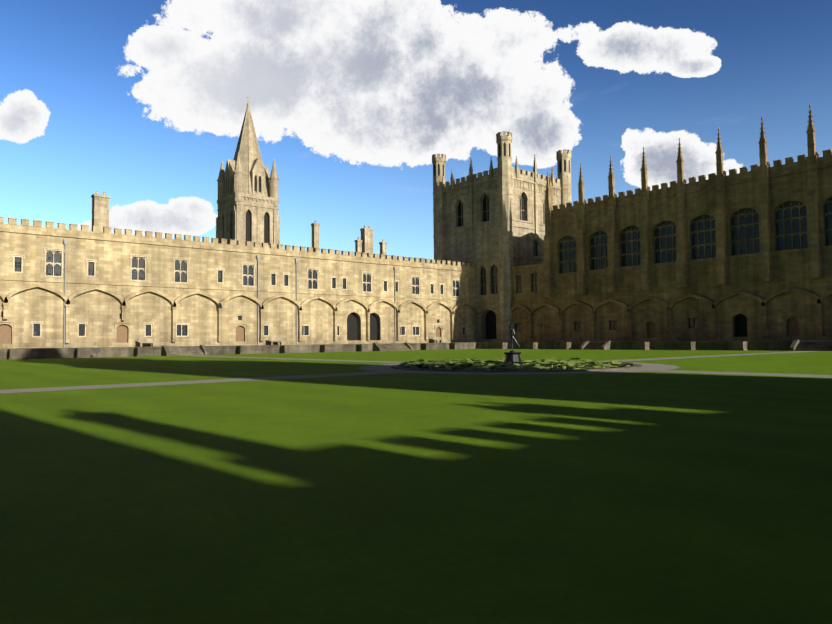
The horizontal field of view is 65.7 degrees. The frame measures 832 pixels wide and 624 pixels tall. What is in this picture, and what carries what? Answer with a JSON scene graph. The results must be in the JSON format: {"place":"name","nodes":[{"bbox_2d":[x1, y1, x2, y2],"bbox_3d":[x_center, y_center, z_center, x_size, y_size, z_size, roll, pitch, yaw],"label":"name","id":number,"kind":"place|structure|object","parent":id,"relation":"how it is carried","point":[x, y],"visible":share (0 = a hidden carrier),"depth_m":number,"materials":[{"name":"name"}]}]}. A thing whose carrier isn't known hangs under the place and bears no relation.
{"place":"outdoors","nodes":[
{"label":"outdoors","id":0,"kind":"place"},
{"bbox_2d":[0,217,477,348],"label":"range wall","id":1,"kind":"structure","parent":0,"point":[105,297],"depth_m":71.22,"materials":[{"name":"beige stone"}]},
{"bbox_2d":[0,324,439,343],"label":"doors","id":2,"kind":"structure","parent":1,"relation":"in","point":[6,333],"depth_m":65.40,"materials":[{"name":"brown wood"}]},
{"bbox_2d":[63,239,396,347],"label":"drainpipes","id":3,"kind":"object","parent":1,"relation":"attached to","point":[65,241],"visible":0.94,"depth_m":74.90,"materials":[{"name":"black metal"}]},
{"bbox_2d":[91,191,386,256],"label":"chimneys","id":4,"kind":"object","parent":1,"relation":"on","point":[100,212],"visible":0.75,"depth_m":86.96,"materials":[{"name":"beige stone"}]},
{"bbox_2d":[12,247,466,336],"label":"window frames","id":5,"kind":"structure","parent":1,"relation":"in","point":[174,259],"depth_m":72.20,"materials":[{"name":"beige stone"}]},
{"bbox_2d":[1,250,463,335],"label":"window panes","id":6,"kind":"structure","parent":5,"relation":"in","point":[49,266],"depth_m":69.50,"materials":[{"name":"black glass"}]},
{"bbox_2d":[46,250,458,335],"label":"window bars","id":7,"kind":"object","parent":5,"relation":"in","point":[180,271],"visible":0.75,"depth_m":69.84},
{"bbox_2d":[0,342,481,359],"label":"terrace","id":8,"kind":"structure","parent":0,"point":[30,353],"depth_m":65.58,"materials":[{"name":"stone"}]},
{"bbox_2d":[138,338,155,346],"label":"bench","id":9,"kind":"object","parent":8,"relation":"on","point":[146,340],"visible":1,"depth_m":65.88,"materials":[{"name":"stone"}]},
{"bbox_2d":[269,338,282,344],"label":"bench","id":10,"kind":"object","parent":8,"relation":"on","point":[271,340],"visible":1,"depth_m":75.23,"materials":[{"name":"stone"}]},
{"bbox_2d":[432,337,441,342],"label":"bench","id":11,"kind":"object","parent":8,"relation":"on","point":[434,339],"visible":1,"depth_m":91.64,"materials":[{"name":"stone"}]},
{"bbox_2d":[216,97,279,248],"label":"spire tower","id":12,"kind":"structure","parent":0,"point":[238,196],"depth_m":115.29,"materials":[{"name":"beige stone"}]},
{"bbox_2d":[232,176,268,244],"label":"belfry openings","id":13,"kind":"object","parent":12,"relation":"in","point":[266,227],"visible":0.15,"depth_m":114.76,"materials":[{"name":"black"}]},
{"bbox_2d":[0,349,831,623],"bbox_3d":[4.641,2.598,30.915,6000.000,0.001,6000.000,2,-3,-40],"label":"lawn ground","id":14,"kind":"structure","parent":0,"point":[602,498],"depth_m":5.51,"materials":[{"name":"green plant"}]},
{"bbox_2d":[93,348,100,357],"bbox_3d":[-28.155,3.604,56.851,0.560,0.862,0.200,2,-3,-40],"label":"sign","id":15,"kind":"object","parent":14,"relation":"on","point":[96,350],"depth_m":56.83,"materials":[{"name":"grey metal"}]},
{"bbox_2d":[0,351,831,393],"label":"gravel path","id":16,"kind":"structure","parent":0,"point":[388,369],"depth_m":24.55,"materials":[{"name":"grey gravel"}]},
{"bbox_2d":[0,0,831,262],"label":"sky","id":17,"kind":"structure","parent":0,"point":[142,104],"materials":[{"name":"blue"}]},
{"bbox_2d":[432,131,571,341],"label":"bodley tower walls","id":18,"kind":"structure","parent":0,"point":[503,238],"depth_m":97.57,"materials":[{"name":"beige stone"}]},
{"bbox_2d":[434,142,569,338],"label":"tower openings","id":19,"kind":"object","parent":18,"relation":"in","point":[490,324],"visible":0.44,"depth_m":97.44,"materials":[{"name":"black"}]},
{"bbox_2d":[460,195,544,294],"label":"window tracery","id":20,"kind":"object","parent":18,"relation":"attached to","point":[461,216],"visible":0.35,"depth_m":97.42,"materials":[{"name":"beige stone"}]},
{"bbox_2d":[481,240,536,294],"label":"window panes","id":21,"kind":"structure","parent":18,"relation":"in","point":[483,280],"depth_m":97.18,"materials":[{"name":"black glass"}]},
{"bbox_2d":[399,363,627,369],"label":"lily pads","id":22,"kind":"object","parent":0,"point":[510,368],"depth_m":28.63,"materials":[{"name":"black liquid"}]},
{"bbox_2d":[400,357,632,369],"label":"lily pads","id":23,"kind":"object","parent":22,"relation":"on","point":[565,364],"visible":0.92,"depth_m":29.20,"materials":[{"name":"green plant"}]},
{"bbox_2d":[391,361,641,371],"bbox_3d":[4.642,2.713,30.910,11.700,0.370,11.700,2,-3,-40],"label":"pond rim","id":24,"kind":"object","parent":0,"point":[567,370],"visible":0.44,"depth_m":25.88,"materials":[{"name":"grey stone"}]},
{"bbox_2d":[501,352,525,364],"bbox_3d":[4.639,2.418,30.923,1.240,0.960,1.240,2,-3,-40],"label":"fountain pedestal","id":25,"kind":"object","parent":24,"relation":"in","point":[512,357],"visible":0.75,"depth_m":30.62,"materials":[{"name":"grey stone"}]},
{"bbox_2d":[507,319,519,351],"bbox_3d":[4.699,1.137,31.001,0.459,1.606,0.387,1,-3,-33],"label":"statue","id":26,"kind":"object","parent":25,"relation":"on","point":[512,332],"visible":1,"depth_m":30.92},
{"bbox_2d":[476,340,831,350],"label":"terrace","id":27,"kind":"structure","parent":0,"point":[796,345],"depth_m":67.92,"materials":[{"name":"stone"}]},
{"bbox_2d":[510,105,831,341],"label":"hall walls","id":28,"kind":"structure","parent":0,"point":[768,290],"depth_m":72.50,"materials":[{"name":"beige stone"}]},
{"bbox_2d":[516,198,831,331],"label":"windows","id":29,"kind":"structure","parent":28,"relation":"in","point":[788,230],"depth_m":72.07,"materials":[{"name":"black glass"}]},
{"bbox_2d":[516,200,831,331],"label":"hall window mullions","id":30,"kind":"object","parent":28,"relation":"in","point":[753,224],"visible":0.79,"depth_m":72.40,"materials":[{"name":"beige stone"}]},
{"bbox_2d":[648,318,798,337],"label":"doors","id":31,"kind":"structure","parent":28,"relation":"in","point":[792,326],"depth_m":64.78,"materials":[{"name":"brown wood"}]},
{"bbox_2d":[735,314,746,336],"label":"archway","id":32,"kind":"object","parent":28,"relation":"in","point":[740,325],"depth_m":68.72,"materials":[{"name":"black"}]},
{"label":"range","id":33,"kind":"object","parent":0,"visible":0},
{"bbox_2d":[347,313,376,339],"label":"archways","id":34,"kind":"object","parent":33,"relation":"attached to","point":[352,326],"visible":0.45,"depth_m":84.66,"materials":[{"name":"black"}]}
]}

